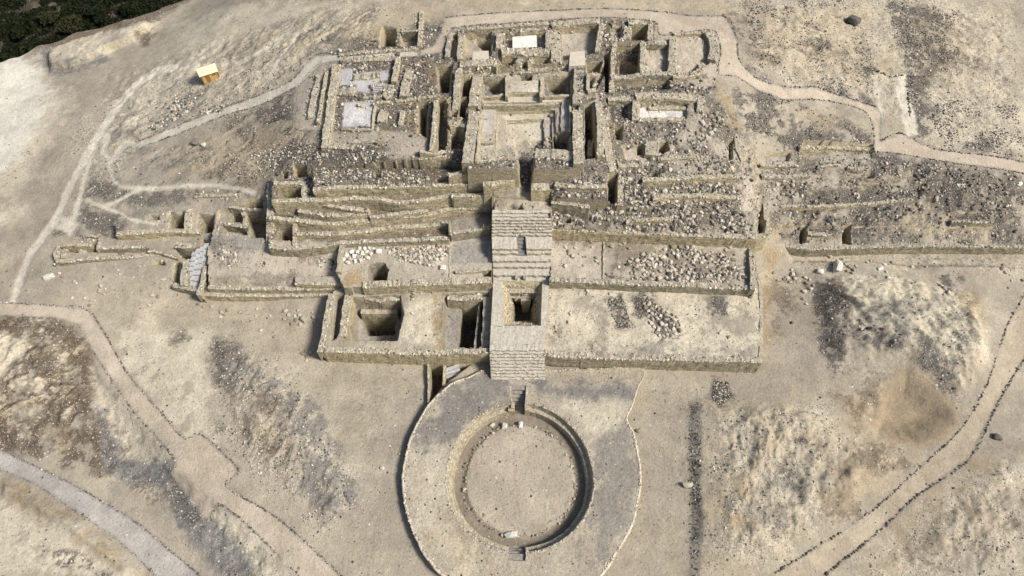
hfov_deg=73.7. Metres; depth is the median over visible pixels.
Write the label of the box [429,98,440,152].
stone wall
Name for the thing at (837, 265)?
boulder
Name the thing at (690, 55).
temple mound
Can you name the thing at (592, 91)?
stone wall
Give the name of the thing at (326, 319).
stone wall
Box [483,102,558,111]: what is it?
stone wall
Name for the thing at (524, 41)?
plaster slab
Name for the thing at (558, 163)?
rubble
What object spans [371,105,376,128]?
stone wall
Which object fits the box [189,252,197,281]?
slab ramp
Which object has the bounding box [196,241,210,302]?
stone wall
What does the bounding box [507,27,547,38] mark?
stone wall
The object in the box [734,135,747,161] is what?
stone wall
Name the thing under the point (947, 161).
path border
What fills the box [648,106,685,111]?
stone wall
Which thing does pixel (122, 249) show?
stone wall
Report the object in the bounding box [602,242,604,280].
stone wall
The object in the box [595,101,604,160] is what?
stone wall
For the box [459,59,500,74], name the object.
stone wall
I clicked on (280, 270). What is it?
stone terrace
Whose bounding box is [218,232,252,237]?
stone wall
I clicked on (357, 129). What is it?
stone wall
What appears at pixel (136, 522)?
path border
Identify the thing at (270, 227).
stone wall
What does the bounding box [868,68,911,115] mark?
path border
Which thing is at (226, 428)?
rubble
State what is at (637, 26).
stone wall
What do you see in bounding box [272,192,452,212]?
stone wall
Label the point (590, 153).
stone wall
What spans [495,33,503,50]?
stone wall
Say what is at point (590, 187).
stone wall
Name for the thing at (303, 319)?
stone
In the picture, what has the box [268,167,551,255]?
stepped platform
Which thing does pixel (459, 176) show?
stone wall
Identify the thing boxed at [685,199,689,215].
stone wall
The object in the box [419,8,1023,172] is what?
path
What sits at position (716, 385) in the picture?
rubble
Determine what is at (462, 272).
stone wall
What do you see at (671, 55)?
stone wall
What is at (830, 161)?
stone wall
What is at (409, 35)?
stone wall
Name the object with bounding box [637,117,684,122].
stone wall
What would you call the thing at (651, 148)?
stone wall
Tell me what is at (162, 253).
stone wall
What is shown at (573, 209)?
stone wall
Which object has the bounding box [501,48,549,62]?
stone wall
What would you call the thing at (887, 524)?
path border
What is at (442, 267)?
boulder
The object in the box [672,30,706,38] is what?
stone wall
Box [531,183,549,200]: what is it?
stone wall
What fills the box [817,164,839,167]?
stone wall
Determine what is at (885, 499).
path border
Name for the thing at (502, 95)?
stone wall
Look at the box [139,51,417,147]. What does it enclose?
path
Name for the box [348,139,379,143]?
stone wall
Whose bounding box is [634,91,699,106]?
stone wall
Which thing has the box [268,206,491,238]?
stone wall
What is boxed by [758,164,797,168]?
stone wall
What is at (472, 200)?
stone wall
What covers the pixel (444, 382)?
stone wall
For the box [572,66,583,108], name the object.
stone wall
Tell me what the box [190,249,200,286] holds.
slab ramp
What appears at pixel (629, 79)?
stone wall
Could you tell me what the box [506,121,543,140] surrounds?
stone wall
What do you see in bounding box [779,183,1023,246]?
stone terrace
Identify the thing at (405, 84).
stone wall
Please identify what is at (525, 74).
stone wall
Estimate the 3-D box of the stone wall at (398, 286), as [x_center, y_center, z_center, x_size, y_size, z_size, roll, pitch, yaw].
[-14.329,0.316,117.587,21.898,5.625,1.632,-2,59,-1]
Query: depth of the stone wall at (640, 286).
115.83 m
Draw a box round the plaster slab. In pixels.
[513,35,536,47]
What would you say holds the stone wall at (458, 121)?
on the temple mound
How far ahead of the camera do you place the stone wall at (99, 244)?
122.81 m
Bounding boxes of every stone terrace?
[57,208,266,258]
[207,234,338,293]
[324,287,492,349]
[338,235,492,294]
[545,253,762,357]
[550,228,748,284]
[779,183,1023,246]
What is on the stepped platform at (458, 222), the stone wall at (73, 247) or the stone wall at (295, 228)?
the stone wall at (295, 228)
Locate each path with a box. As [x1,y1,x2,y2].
[0,303,339,575]
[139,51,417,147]
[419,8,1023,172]
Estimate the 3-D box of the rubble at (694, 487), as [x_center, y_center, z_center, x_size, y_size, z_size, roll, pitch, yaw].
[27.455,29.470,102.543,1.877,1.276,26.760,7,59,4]
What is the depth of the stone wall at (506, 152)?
115.12 m
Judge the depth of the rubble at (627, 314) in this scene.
115.01 m
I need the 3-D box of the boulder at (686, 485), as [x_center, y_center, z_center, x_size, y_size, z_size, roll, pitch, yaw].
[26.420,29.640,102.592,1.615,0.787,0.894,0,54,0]
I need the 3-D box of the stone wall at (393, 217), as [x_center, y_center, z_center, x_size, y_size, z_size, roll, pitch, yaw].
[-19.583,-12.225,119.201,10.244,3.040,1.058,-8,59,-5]
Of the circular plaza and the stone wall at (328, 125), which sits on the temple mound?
the stone wall at (328, 125)
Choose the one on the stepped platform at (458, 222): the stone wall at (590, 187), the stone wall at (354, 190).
the stone wall at (354, 190)
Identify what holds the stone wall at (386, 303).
on the ground
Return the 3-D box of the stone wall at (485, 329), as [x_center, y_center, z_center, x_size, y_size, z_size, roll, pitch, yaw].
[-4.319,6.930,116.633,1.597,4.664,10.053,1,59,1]
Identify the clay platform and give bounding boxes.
[472,51,488,59]
[569,51,585,71]
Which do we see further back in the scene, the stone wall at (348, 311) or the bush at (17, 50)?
the bush at (17, 50)
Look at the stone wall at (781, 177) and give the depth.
123.71 m
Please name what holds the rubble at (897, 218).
on the stone terrace at (888, 235)
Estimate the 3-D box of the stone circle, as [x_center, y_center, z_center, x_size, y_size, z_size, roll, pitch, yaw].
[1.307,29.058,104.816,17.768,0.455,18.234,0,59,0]
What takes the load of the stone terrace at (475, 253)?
on the ground
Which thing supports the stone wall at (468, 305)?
on the stone terrace at (448, 328)
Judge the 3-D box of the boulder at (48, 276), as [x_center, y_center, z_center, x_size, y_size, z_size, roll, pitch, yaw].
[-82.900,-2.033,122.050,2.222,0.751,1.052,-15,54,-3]
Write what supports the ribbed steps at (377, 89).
on the temple mound
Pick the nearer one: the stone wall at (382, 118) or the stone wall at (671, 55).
the stone wall at (382, 118)
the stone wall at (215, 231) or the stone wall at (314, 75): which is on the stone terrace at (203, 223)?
the stone wall at (215, 231)
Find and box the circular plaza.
[402,367,644,575]
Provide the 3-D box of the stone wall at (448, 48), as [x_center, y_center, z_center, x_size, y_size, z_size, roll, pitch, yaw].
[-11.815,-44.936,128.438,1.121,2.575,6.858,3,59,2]
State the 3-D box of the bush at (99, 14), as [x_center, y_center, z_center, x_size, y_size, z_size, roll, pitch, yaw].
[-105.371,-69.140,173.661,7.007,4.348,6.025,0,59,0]
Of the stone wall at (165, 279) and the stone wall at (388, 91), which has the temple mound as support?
the stone wall at (388, 91)
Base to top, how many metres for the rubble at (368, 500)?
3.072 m
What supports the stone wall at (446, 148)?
on the temple mound
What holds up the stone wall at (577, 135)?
on the sunken court
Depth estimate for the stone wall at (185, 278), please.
119.32 m
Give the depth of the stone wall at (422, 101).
121.27 m
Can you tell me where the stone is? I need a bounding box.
[300,316,306,322]
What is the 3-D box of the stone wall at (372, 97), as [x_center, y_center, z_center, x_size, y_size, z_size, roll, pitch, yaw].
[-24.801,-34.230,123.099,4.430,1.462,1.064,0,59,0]
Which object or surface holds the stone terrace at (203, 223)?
on the ground
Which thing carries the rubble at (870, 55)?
on the ground
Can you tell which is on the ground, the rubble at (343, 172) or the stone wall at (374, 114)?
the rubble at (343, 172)
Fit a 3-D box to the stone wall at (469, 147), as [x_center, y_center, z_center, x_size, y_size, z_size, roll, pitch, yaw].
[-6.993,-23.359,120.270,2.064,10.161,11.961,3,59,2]
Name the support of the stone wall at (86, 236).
on the stone terrace at (203, 223)
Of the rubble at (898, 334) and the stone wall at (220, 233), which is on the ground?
the rubble at (898, 334)
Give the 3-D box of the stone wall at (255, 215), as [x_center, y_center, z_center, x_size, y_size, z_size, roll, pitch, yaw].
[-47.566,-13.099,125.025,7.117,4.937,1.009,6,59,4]
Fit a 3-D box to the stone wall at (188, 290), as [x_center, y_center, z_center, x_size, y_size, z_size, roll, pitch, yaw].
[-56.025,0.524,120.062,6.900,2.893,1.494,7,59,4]
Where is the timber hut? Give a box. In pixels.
[196,62,219,84]
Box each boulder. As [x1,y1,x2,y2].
[42,273,54,279]
[190,138,198,144]
[375,248,381,253]
[440,265,445,269]
[502,423,506,428]
[504,531,517,537]
[682,482,692,488]
[817,268,823,273]
[833,259,842,271]
[846,15,861,26]
[993,433,1002,440]
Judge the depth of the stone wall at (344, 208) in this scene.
117.83 m
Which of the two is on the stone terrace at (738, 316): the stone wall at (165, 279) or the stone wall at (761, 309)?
the stone wall at (761, 309)
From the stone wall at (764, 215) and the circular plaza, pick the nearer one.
the circular plaza
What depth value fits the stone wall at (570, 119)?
119.17 m
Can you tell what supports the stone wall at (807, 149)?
on the ground
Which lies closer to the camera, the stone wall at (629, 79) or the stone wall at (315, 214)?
the stone wall at (315, 214)
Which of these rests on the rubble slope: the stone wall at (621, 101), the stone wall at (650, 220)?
the stone wall at (650, 220)
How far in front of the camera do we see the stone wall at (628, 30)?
129.34 m
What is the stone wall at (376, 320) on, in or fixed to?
on the ground
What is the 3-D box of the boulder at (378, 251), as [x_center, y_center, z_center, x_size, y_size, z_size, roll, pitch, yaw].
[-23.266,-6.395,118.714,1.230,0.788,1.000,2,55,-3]
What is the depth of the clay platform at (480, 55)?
125.74 m
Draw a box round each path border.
[0,302,342,575]
[0,469,154,575]
[1,448,198,575]
[92,350,296,573]
[139,52,337,140]
[159,84,299,140]
[446,8,875,106]
[452,17,874,150]
[775,295,1023,572]
[825,359,1023,575]
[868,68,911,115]
[875,151,1023,173]
[881,132,1023,161]
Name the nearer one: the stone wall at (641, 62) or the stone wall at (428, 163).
the stone wall at (428, 163)
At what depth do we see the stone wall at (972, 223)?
123.09 m
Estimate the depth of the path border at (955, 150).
126.47 m
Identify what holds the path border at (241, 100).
on the path at (293, 83)
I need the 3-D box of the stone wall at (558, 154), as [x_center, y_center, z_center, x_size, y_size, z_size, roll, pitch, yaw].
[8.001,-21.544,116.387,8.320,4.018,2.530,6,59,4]
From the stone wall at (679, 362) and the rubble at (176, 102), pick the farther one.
the rubble at (176, 102)
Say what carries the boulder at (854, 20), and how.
on the ground
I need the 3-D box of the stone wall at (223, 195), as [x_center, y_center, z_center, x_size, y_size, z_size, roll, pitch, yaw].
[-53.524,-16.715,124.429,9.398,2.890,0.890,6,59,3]
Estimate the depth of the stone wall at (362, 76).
125.79 m
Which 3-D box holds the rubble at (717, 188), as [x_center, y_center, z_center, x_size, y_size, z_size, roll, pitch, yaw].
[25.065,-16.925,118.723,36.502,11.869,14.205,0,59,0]
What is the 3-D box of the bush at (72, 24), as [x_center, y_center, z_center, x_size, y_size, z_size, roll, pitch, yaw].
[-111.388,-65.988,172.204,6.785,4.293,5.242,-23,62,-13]
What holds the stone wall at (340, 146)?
on the temple mound
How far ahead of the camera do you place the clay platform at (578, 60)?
125.17 m
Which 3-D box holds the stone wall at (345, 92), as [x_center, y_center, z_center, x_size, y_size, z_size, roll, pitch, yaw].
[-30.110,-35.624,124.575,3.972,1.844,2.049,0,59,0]
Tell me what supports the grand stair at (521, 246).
on the ground
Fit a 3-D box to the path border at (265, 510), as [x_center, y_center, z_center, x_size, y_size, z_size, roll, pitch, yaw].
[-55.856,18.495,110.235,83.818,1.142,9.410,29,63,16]
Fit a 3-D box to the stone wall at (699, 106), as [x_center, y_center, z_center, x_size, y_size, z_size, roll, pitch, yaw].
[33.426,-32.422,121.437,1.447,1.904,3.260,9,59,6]
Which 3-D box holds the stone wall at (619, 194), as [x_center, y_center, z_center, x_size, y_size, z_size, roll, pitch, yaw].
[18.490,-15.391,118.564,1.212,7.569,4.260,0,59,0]
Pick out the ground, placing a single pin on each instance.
(70, 104)
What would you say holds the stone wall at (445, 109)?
on the temple mound
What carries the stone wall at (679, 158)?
on the rubble slope
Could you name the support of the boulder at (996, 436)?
on the ground
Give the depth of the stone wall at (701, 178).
117.35 m
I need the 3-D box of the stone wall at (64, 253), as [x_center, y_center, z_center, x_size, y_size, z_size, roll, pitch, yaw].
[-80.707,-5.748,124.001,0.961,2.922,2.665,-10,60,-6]
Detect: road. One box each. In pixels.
[0,451,196,575]
[772,297,1023,575]
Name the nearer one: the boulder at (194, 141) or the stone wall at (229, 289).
the stone wall at (229, 289)
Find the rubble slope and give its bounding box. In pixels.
[551,154,756,235]
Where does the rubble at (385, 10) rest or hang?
on the ground
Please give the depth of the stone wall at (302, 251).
118.70 m
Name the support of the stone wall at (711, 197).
on the rubble slope
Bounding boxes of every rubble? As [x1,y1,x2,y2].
[0,320,263,575]
[32,256,1021,567]
[84,11,334,235]
[148,94,224,130]
[213,244,448,268]
[213,341,355,533]
[223,143,507,197]
[226,239,759,349]
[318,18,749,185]
[327,3,740,46]
[552,155,755,233]
[605,245,744,282]
[608,294,671,329]
[688,402,701,575]
[702,403,1023,575]
[713,381,730,405]
[738,0,1023,156]
[762,155,1023,243]
[812,272,988,396]
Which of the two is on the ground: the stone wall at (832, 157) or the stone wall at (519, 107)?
the stone wall at (832, 157)
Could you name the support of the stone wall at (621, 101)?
on the temple mound
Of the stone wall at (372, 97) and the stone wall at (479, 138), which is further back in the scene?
the stone wall at (372, 97)
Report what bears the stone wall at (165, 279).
on the ground
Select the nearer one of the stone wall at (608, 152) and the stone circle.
the stone circle
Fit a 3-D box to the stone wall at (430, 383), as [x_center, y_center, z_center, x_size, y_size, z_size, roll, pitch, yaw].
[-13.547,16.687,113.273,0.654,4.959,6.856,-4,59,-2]
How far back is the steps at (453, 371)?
113.91 m
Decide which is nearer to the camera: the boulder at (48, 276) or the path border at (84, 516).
the path border at (84, 516)
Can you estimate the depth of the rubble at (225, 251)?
119.01 m
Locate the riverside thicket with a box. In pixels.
[0,0,182,55]
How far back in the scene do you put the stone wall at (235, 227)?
122.74 m
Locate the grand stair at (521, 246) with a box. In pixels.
[489,200,552,379]
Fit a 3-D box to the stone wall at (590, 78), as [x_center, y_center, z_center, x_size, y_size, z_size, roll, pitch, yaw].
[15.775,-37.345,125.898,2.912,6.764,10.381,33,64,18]
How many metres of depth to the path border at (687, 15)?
132.45 m
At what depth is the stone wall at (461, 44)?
126.69 m
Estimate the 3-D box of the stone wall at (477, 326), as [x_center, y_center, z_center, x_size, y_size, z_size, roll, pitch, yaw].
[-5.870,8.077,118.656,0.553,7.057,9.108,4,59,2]
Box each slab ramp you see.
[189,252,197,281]
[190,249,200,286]
[193,246,204,286]
[198,243,209,286]
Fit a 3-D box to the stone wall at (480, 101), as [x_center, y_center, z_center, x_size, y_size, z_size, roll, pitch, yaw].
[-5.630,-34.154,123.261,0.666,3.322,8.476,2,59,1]
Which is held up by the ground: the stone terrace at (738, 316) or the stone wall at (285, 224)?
the stone terrace at (738, 316)
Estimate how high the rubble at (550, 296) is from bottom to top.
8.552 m
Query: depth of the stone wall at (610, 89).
123.85 m
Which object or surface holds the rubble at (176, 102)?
on the ground
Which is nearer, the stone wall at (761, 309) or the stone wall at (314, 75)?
the stone wall at (761, 309)
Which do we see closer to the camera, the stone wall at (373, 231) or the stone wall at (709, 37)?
the stone wall at (373, 231)
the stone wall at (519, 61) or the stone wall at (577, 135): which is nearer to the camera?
the stone wall at (577, 135)
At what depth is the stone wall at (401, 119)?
119.45 m
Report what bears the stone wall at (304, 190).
on the stepped platform at (458, 222)
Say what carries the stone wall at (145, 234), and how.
on the stone terrace at (203, 223)
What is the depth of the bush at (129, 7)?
173.52 m
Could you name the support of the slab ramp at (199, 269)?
on the ground
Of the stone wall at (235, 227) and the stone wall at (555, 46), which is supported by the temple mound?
the stone wall at (555, 46)
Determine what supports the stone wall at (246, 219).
on the stone terrace at (203, 223)
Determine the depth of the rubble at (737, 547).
100.74 m
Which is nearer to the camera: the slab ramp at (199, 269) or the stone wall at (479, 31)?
the slab ramp at (199, 269)
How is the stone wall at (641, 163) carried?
on the temple mound
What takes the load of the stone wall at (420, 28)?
on the temple mound
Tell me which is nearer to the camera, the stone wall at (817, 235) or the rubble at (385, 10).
the stone wall at (817, 235)
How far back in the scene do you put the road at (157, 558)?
103.05 m
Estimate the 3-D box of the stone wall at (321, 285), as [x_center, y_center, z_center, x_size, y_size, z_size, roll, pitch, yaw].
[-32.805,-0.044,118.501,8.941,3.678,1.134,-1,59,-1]
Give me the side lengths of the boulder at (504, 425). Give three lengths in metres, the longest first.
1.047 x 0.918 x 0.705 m
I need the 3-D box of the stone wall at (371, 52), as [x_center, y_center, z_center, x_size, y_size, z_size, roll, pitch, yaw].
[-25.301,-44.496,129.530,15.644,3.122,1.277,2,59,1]
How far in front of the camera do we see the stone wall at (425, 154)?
116.44 m
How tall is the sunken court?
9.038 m
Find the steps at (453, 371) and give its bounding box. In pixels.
[446,364,460,381]
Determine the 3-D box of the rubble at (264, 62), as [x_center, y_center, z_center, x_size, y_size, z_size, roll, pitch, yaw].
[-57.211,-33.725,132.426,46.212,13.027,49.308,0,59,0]
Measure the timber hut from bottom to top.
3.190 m
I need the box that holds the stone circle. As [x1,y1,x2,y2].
[462,420,577,536]
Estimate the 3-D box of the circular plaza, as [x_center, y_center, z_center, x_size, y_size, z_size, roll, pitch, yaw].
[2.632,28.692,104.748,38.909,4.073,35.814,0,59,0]
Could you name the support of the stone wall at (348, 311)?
on the stone terrace at (448, 328)
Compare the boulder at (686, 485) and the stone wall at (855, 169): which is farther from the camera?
the stone wall at (855, 169)
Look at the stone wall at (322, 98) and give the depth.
124.67 m
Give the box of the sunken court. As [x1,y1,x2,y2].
[468,70,583,199]
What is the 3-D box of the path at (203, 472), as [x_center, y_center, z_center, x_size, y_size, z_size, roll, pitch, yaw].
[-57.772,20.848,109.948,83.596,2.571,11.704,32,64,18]
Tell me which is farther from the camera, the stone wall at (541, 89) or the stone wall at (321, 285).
the stone wall at (541, 89)
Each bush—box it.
[0,41,32,61]
[11,16,34,38]
[37,10,59,25]
[56,14,83,33]
[84,5,109,23]
[118,0,138,14]
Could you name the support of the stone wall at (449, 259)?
on the stone terrace at (475, 253)
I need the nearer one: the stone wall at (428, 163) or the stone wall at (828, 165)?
the stone wall at (428, 163)
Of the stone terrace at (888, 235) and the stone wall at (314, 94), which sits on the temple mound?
the stone wall at (314, 94)
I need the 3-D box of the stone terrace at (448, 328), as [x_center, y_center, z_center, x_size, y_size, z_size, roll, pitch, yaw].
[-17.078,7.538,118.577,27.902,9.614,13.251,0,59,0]
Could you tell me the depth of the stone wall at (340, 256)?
117.04 m
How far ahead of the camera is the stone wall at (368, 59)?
127.79 m
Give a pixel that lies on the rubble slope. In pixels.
(601, 203)
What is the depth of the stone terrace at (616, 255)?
118.29 m
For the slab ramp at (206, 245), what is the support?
on the ground
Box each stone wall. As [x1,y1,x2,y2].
[53,245,60,266]
[56,254,158,266]
[61,243,95,252]
[61,249,69,258]
[82,234,100,238]
[96,238,102,252]
[98,245,146,253]
[116,228,201,239]
[127,276,177,282]
[148,249,179,260]
[167,209,178,228]
[172,282,208,295]
[175,241,199,258]
[180,259,190,286]
[184,208,192,230]
[194,193,240,197]
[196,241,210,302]
[204,292,327,301]
[207,284,338,293]
[212,222,220,235]
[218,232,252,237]
[222,222,252,234]
[229,206,265,224]
[241,212,254,230]
[266,184,274,247]
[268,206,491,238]
[269,236,449,257]
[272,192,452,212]
[273,181,305,198]
[292,223,297,246]
[294,221,450,238]
[295,281,340,288]
[297,209,370,220]
[301,184,307,199]
[308,74,322,119]
[310,71,325,77]
[312,182,467,197]
[316,71,328,125]
[317,292,333,360]
[321,64,340,150]
[322,346,489,369]
[324,204,369,213]
[329,142,354,151]
[335,87,356,96]
[336,245,344,275]
[339,47,418,56]
[339,294,355,336]
[341,54,393,64]
[341,128,372,131]
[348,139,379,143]
[351,71,379,80]
[358,94,442,112]
[361,309,398,331]
[362,94,382,99]
[362,277,491,295]
[364,297,400,313]
[369,208,428,226]
[371,82,393,99]
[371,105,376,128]
[377,109,388,123]
[391,57,400,84]
[398,110,404,126]
[399,68,413,98]
[401,29,417,41]
[417,11,423,47]
[419,148,462,158]
[419,154,447,169]
[427,364,432,403]
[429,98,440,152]
[442,365,447,386]
[443,97,450,123]
[444,33,453,59]
[444,146,449,156]
[447,293,482,323]
[448,123,466,141]
[448,170,467,184]
[449,117,464,125]
[449,244,450,277]
[450,224,491,241]
[451,192,483,208]
[452,22,549,37]
[452,68,463,116]
[455,268,483,276]
[456,65,568,87]
[457,35,465,61]
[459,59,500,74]
[462,111,478,172]
[468,75,482,109]
[474,145,514,162]
[474,303,481,348]
[475,117,482,164]
[478,77,482,113]
[481,140,494,145]
[481,297,489,347]
[482,93,570,100]
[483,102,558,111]
[483,180,514,212]
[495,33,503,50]
[495,109,558,149]
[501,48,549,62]
[505,77,507,101]
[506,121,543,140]
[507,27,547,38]
[515,59,522,71]
[526,59,532,70]
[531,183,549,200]
[534,148,583,161]
[539,76,543,102]
[542,349,761,372]
[545,30,551,51]
[549,277,750,295]
[550,18,602,33]
[550,30,560,61]
[551,200,589,219]
[552,228,768,252]
[554,182,606,191]
[567,102,571,142]
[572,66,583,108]
[572,110,583,174]
[586,73,606,91]
[587,88,595,94]
[587,140,593,158]
[595,23,604,53]
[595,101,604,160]
[600,115,616,172]
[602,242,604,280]
[607,42,616,94]
[607,96,633,106]
[610,23,621,31]
[610,70,672,86]
[616,176,623,210]
[617,159,647,168]
[621,25,631,42]
[626,216,670,225]
[628,18,651,39]
[631,90,639,121]
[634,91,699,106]
[636,43,645,74]
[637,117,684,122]
[639,40,668,50]
[642,173,739,184]
[643,141,659,158]
[646,22,652,40]
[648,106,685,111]
[652,193,740,202]
[658,154,698,161]
[667,37,676,74]
[669,139,675,155]
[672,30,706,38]
[672,62,704,80]
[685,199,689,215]
[696,96,704,113]
[703,29,718,63]
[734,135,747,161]
[746,248,755,296]
[748,152,759,233]
[753,253,762,365]
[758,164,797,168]
[760,172,810,181]
[760,203,770,234]
[779,196,917,211]
[784,241,1023,256]
[798,144,869,154]
[807,231,830,238]
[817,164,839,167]
[819,160,841,163]
[824,156,840,159]
[846,166,864,172]
[949,219,993,226]
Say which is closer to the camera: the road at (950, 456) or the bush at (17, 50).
the road at (950, 456)
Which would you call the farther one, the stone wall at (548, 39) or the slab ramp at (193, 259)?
the stone wall at (548, 39)
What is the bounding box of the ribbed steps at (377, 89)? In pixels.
[373,85,383,92]
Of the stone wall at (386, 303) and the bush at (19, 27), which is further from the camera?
the bush at (19, 27)
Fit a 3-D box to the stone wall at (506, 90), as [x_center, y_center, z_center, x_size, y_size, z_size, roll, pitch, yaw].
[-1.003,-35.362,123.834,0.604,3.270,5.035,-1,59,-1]
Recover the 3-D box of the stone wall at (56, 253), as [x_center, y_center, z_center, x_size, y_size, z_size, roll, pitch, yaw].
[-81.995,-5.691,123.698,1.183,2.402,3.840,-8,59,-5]
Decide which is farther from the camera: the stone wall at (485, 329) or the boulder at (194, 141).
the boulder at (194, 141)
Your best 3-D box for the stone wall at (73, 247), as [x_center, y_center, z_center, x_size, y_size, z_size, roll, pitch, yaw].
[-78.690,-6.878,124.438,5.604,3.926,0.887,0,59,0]
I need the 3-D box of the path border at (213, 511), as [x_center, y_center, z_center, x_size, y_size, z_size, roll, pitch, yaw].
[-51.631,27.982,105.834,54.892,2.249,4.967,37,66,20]
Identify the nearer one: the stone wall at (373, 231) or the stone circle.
the stone circle
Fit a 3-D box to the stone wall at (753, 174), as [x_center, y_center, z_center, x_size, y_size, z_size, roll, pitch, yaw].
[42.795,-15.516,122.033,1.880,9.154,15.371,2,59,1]
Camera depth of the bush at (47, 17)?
173.38 m
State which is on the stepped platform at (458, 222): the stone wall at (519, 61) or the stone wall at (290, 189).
the stone wall at (290, 189)
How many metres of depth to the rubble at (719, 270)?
117.18 m
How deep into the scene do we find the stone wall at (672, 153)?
118.12 m
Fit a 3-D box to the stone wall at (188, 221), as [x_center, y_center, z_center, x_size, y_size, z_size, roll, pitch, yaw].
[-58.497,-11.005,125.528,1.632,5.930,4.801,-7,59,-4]
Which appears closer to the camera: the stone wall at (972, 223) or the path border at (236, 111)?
the stone wall at (972, 223)
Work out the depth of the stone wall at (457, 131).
119.13 m
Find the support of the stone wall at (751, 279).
on the stone terrace at (738, 316)
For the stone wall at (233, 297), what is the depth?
118.62 m
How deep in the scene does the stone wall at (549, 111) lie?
121.91 m
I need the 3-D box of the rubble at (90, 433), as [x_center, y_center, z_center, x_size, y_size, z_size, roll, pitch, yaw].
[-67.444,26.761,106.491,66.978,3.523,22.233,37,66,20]
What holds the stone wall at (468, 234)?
on the stepped platform at (458, 222)
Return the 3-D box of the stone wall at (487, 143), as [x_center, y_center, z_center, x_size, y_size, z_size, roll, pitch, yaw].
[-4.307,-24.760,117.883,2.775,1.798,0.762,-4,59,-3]
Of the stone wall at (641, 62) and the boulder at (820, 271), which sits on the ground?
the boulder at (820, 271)
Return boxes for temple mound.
[264,17,766,240]
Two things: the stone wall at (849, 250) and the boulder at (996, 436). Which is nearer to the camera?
the boulder at (996, 436)
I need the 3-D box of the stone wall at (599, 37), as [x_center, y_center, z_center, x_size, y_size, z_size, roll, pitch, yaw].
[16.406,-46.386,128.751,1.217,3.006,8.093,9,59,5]
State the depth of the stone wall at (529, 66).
124.57 m
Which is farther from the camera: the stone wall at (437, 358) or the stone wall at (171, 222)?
the stone wall at (171, 222)
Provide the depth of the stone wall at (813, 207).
123.64 m
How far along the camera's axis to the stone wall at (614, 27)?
130.89 m
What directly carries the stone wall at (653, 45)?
on the temple mound
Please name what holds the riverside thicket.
on the ground
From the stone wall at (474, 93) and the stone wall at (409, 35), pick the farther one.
the stone wall at (409, 35)
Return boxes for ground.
[0,0,1023,575]
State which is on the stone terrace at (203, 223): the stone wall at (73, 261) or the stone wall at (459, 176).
the stone wall at (73, 261)
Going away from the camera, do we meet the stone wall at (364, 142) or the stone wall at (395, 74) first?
the stone wall at (364, 142)
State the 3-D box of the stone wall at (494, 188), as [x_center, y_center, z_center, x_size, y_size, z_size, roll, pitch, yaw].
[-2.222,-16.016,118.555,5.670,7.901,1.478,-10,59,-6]
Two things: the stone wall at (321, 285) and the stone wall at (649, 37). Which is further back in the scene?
the stone wall at (649, 37)
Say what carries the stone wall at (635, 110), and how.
on the temple mound
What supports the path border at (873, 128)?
on the path at (729, 61)
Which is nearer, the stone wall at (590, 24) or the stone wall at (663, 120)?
the stone wall at (663, 120)
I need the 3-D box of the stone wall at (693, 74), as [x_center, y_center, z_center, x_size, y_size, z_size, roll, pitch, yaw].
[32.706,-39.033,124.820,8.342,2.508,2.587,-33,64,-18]
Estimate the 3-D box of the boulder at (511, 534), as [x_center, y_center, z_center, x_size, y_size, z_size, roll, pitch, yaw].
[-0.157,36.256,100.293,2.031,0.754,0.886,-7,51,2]
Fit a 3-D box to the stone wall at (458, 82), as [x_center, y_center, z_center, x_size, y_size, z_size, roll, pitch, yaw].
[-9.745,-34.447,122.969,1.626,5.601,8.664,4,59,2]

